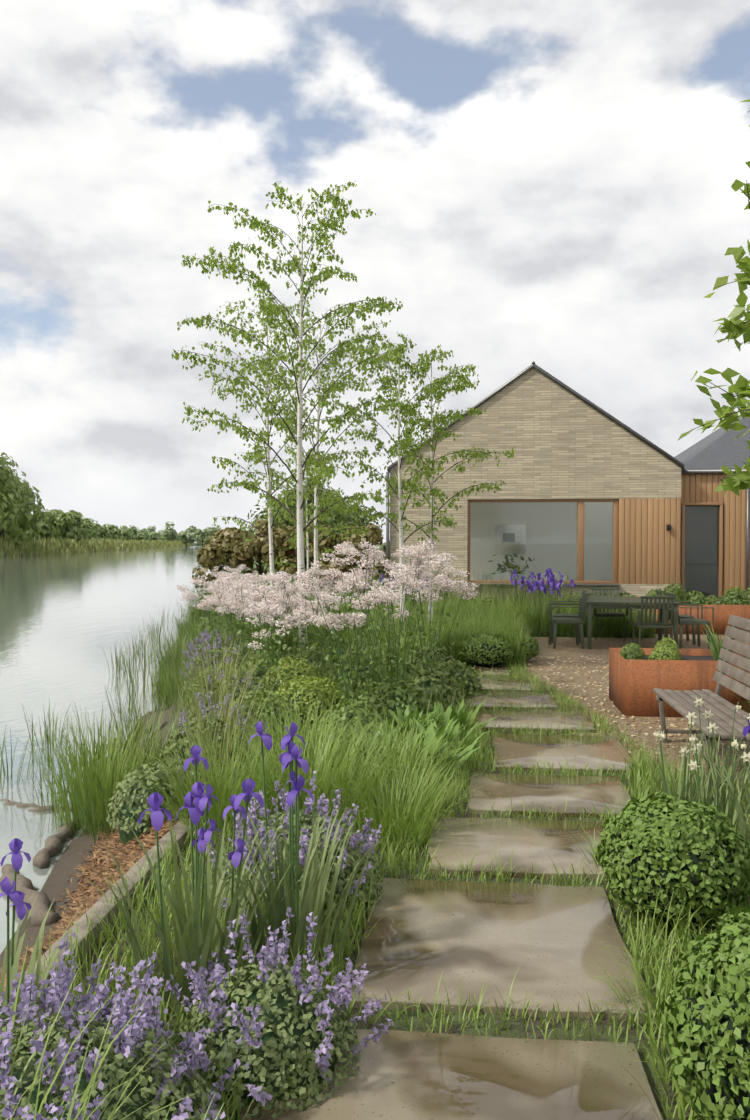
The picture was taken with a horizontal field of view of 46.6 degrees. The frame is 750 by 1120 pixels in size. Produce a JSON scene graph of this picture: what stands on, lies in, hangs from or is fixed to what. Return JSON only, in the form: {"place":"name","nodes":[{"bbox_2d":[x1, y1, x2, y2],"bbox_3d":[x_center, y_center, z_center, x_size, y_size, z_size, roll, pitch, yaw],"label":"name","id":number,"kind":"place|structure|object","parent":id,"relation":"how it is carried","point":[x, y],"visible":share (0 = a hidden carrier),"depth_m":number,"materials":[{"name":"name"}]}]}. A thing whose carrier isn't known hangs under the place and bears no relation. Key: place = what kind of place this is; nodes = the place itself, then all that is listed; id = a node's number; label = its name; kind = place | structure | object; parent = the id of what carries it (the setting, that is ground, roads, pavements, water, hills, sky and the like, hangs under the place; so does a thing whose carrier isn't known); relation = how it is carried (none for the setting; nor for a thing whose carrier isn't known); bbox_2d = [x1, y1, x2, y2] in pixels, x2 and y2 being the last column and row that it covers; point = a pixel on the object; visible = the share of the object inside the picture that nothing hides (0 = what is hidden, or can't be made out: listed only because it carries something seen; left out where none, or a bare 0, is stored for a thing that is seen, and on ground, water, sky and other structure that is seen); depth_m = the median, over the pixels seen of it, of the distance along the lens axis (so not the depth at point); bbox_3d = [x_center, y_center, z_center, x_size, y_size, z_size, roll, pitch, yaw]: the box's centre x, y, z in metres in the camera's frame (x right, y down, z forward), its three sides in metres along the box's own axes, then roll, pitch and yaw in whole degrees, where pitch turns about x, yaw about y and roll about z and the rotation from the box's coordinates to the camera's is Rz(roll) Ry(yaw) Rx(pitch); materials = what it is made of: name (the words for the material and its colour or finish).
{"place":"outdoors","nodes":[
{"label":"outdoors","id":0,"kind":"place"},
{"bbox_2d":[0,545,225,953],"bbox_3d":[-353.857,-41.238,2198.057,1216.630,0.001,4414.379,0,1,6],"label":"river water","id":1,"kind":"structure","parent":0,"point":[65,619],"depth_m":17.29,"materials":[{"name":"grey liquid"}]},
{"bbox_2d":[0,543,748,1119],"bbox_3d":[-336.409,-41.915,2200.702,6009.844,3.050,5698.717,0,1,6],"label":"ground","id":2,"kind":"structure","parent":0,"point":[62,869],"depth_m":3.66,"materials":[{"name":"soil"}]},
{"bbox_2d":[0,721,166,973],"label":"river stones","id":3,"kind":"object","parent":2,"relation":"on","point":[42,859],"visible":0.4,"depth_m":5.54,"materials":[{"name":"grey stone"}]},
{"bbox_2d":[0,753,189,990],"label":"mulch chips","id":4,"kind":"object","parent":2,"relation":"on","point":[129,851],"visible":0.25,"depth_m":5.01,"materials":[{"name":"brown wood"}]},
{"bbox_2d":[15,705,194,1004],"bbox_3d":[-1.703,1.688,7.630,0.935,0.520,14.369,0,1,-5],"label":"edging board","id":5,"kind":"object","parent":2,"relation":"on","point":[180,831],"visible":0.04,"depth_m":3.83,"materials":[{"name":"wood"}]},
{"bbox_2d":[0,452,255,556],"bbox_3d":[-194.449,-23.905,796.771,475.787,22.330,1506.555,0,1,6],"label":"bank trees","id":6,"kind":"object","parent":2,"relation":"on","point":[21,526],"visible":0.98,"depth_m":180.34,"materials":[{"name":"green plant"}]},
{"bbox_2d":[182,299,369,587],"bbox_3d":[-1.619,-1.216,13.226,2.462,5.346,2.924,-1,1,-38],"label":"birch","id":7,"kind":"object","parent":2,"relation":"on","point":[271,472],"visible":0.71,"depth_m":13.07,"materials":[{"name":"green plant"}]},
{"bbox_2d":[170,181,402,651],"bbox_3d":[-1.072,-1.624,11.211,2.964,6.243,3.244,0,1,6],"label":"birch","id":8,"kind":"object","parent":2,"relation":"on","point":[270,309],"visible":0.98,"depth_m":10.96,"materials":[{"name":"green plant"}]},
{"bbox_2d":[192,474,389,588],"bbox_3d":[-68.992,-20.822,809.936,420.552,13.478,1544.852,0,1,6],"label":"shrubs","id":9,"kind":"object","parent":2,"relation":"on","point":[223,547],"visible":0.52,"depth_m":27.54,"materials":[{"name":"green plant"}]},
{"bbox_2d":[255,443,362,597],"bbox_3d":[-1.287,-0.512,17.780,1.741,3.759,2.078,-1,2,-43],"label":"tree","id":10,"kind":"object","parent":2,"relation":"on","point":[330,492],"visible":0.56,"depth_m":17.69,"materials":[{"name":"green plant"}]},
{"bbox_2d":[234,302,409,607],"bbox_3d":[-1.062,-1.465,14.800,3.061,5.785,2.598,-1,2,-44],"label":"birch","id":11,"kind":"object","parent":2,"relation":"on","point":[323,379],"visible":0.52,"depth_m":14.73,"materials":[{"name":"green plant"}]},
{"bbox_2d":[0,539,749,1119],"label":"flowering plants","id":12,"kind":"object","parent":2,"relation":"on","point":[268,1041],"visible":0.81,"depth_m":3.35,"materials":[{"name":"purple plant"}]},
{"bbox_2d":[0,557,749,1119],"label":"grass","id":13,"kind":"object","parent":2,"relation":"on","point":[412,805],"visible":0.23,"depth_m":5.58,"materials":[{"name":"green plant"}]},
{"bbox_2d":[326,331,488,622],"bbox_3d":[0.482,-0.971,13.018,2.417,4.864,2.386,0,1,6],"label":"birch","id":14,"kind":"object","parent":2,"relation":"on","point":[429,470],"visible":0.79,"depth_m":12.77,"materials":[{"name":"green plant"}]},
{"bbox_2d":[365,344,515,624],"bbox_3d":[0.789,-0.835,13.214,2.198,4.586,2.203,1,1,38],"label":"birch","id":15,"kind":"object","parent":2,"relation":"on","point":[439,429],"visible":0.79,"depth_m":13.09,"materials":[{"name":"green plant"}]},
{"bbox_2d":[386,361,749,594],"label":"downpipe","id":16,"kind":"object","parent":2,"relation":"on","point":[701,471],"visible":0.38,"depth_m":17.93,"materials":[{"name":"grey metal"}]},
{"bbox_2d":[470,502,612,580],"bbox_3d":[3.514,-0.165,20.182,5.392,2.630,3.400,0,1,6],"label":"room shell","id":17,"kind":"object","parent":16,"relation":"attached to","point":[501,508],"depth_m":21.80},
{"bbox_2d":[496,525,525,553],"bbox_3d":[3.410,-0.514,21.871,0.750,0.750,0.043,0,1,6],"label":"wall picture","id":18,"kind":"object","parent":17,"relation":"attached to","point":[521,538],"depth_m":21.85},
{"bbox_2d":[488,553,534,573],"bbox_3d":[3.373,0.479,21.535,1.171,1.289,0.781,0,1,6],"label":"indoor plant","id":19,"kind":"object","parent":17,"relation":"in","point":[510,566],"depth_m":21.45,"materials":[{"name":"green plant"}]},
{"bbox_2d":[483,572,567,583],"bbox_3d":[3.538,0.713,20.408,2.060,0.866,0.920,0,1,6],"label":"sofa","id":20,"kind":"object","parent":17,"relation":"in","point":[500,575],"depth_m":20.60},
{"bbox_2d":[457,632,749,1119],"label":"clipped shrubs","id":21,"kind":"object","parent":2,"relation":"on","point":[686,852],"visible":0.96,"depth_m":3.57,"materials":[{"name":"green plant"}]},
{"bbox_2d":[513,634,749,834],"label":"terrace gravel","id":22,"kind":"structure","parent":2,"relation":"on","point":[567,647],"depth_m":10.22,"materials":[{"name":"beige gravel"}]},
{"bbox_2d":[546,592,588,648],"bbox_3d":[3.069,0.955,13.903,0.594,0.879,0.570,0,1,3],"label":"dining chair","id":23,"kind":"object","parent":22,"relation":"on","point":[580,619],"visible":0.92,"depth_m":13.72,"materials":[{"name":"grey"}]},
{"bbox_2d":[548,589,586,642],"bbox_3d":[3.234,0.940,14.668,0.615,0.879,0.592,0,1,6],"label":"dining chair","id":24,"kind":"object","parent":22,"relation":"on","point":[567,616],"visible":0.48,"depth_m":14.46,"materials":[{"name":"grey"}]},
{"bbox_2d":[590,587,627,639],"bbox_3d":[4.041,0.931,15.103,0.581,0.879,0.605,0,1,6],"label":"dining chair","id":25,"kind":"object","parent":22,"relation":"on","point":[613,614],"visible":0.65,"depth_m":15.29,"materials":[{"name":"grey"}]},
{"bbox_2d":[578,596,679,648],"bbox_3d":[4.088,1.014,14.172,1.442,0.749,1.479,0,1,6],"label":"dining table","id":26,"kind":"object","parent":22,"relation":"on","point":[623,602],"visible":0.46,"depth_m":13.58,"materials":[{"name":"grey"}]},
{"bbox_2d":[629,596,676,646],"bbox_3d":[4.197,0.970,13.161,0.592,0.879,0.615,0,1,6],"label":"dining chair","id":27,"kind":"object","parent":22,"relation":"on","point":[640,623],"visible":0.94,"depth_m":12.92,"materials":[{"name":"grey"}]},
{"bbox_2d":[655,589,698,644],"bbox_3d":[5.012,0.943,14.491,0.610,0.879,0.586,0,1,6],"label":"dining chair","id":28,"kind":"object","parent":22,"relation":"on","point":[658,592],"visible":0.48,"depth_m":14.29,"materials":[{"name":"grey"}]},
{"bbox_2d":[609,648,749,716],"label":"planter","id":29,"kind":"object","parent":22,"relation":"on","point":[633,684],"visible":0.63,"depth_m":8.32,"materials":[{"name":"metal"}]},
{"bbox_2d":[666,592,713,648],"bbox_3d":[4.947,0.958,13.722,0.594,0.879,0.570,0,1,3],"label":"dining chair","id":30,"kind":"object","parent":22,"relation":"on","point":[689,621],"visible":0.58,"depth_m":13.49,"materials":[{"name":"grey"}]},
{"bbox_2d":[643,604,749,634],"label":"corten planter","id":31,"kind":"object","parent":22,"relation":"on","point":[722,613],"visible":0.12,"depth_m":15.74,"materials":[{"name":"metal"}]},
{"bbox_2d":[653,614,749,786],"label":"garden bench","id":32,"kind":"object","parent":22,"relation":"on","point":[715,703],"visible":0.77,"depth_m":6.80,"materials":[{"name":"grey wood"}]},
{"bbox_2d":[677,99,749,495],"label":"overhanging tree","id":33,"kind":"object","parent":2,"relation":"on","point":[735,327],"visible":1,"depth_m":5.63,"materials":[{"name":"green plant"}]},
{"bbox_2d":[0,0,749,542],"label":"sky","id":34,"kind":"structure","parent":0,"point":[547,183],"materials":[{"name":"white"}]},
{"bbox_2d":[240,665,663,1119],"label":"path paving","id":35,"kind":"structure","parent":0,"point":[549,940],"depth_m":3.45,"materials":[{"name":"stone"}]},
{"bbox_2d":[390,368,680,606],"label":"brick house walls","id":36,"kind":"structure","parent":0,"point":[564,443],"depth_m":18.15,"materials":[{"name":"beige brick"}]},
{"bbox_2d":[387,364,683,472],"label":"house roof","id":37,"kind":"structure","parent":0,"point":[594,406],"depth_m":18.00,"materials":[{"name":"grey metal"}]},
{"bbox_2d":[466,499,619,585],"bbox_3d":[3.494,-0.371,18.193,3.148,1.803,0.250,0,1,6],"label":"window","id":38,"kind":"structure","parent":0,"point":[580,538],"depth_m":18.18,"materials":[{"name":"clear glass"}]},
{"bbox_2d":[618,498,680,583],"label":"house cladding boards","id":39,"kind":"object","parent":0,"point":[648,540],"visible":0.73,"depth_m":17.93,"materials":[{"name":"brown wood"}]},
{"bbox_2d":[674,416,749,468],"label":"roof","id":40,"kind":"structure","parent":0,"point":[717,448],"depth_m":18.78,"materials":[{"name":"grey metal"}]},
{"bbox_2d":[681,468,749,598],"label":"timber-clad wall","id":41,"kind":"structure","parent":0,"point":[713,542],"depth_m":18.07,"materials":[{"name":"brown wood"}]}
]}

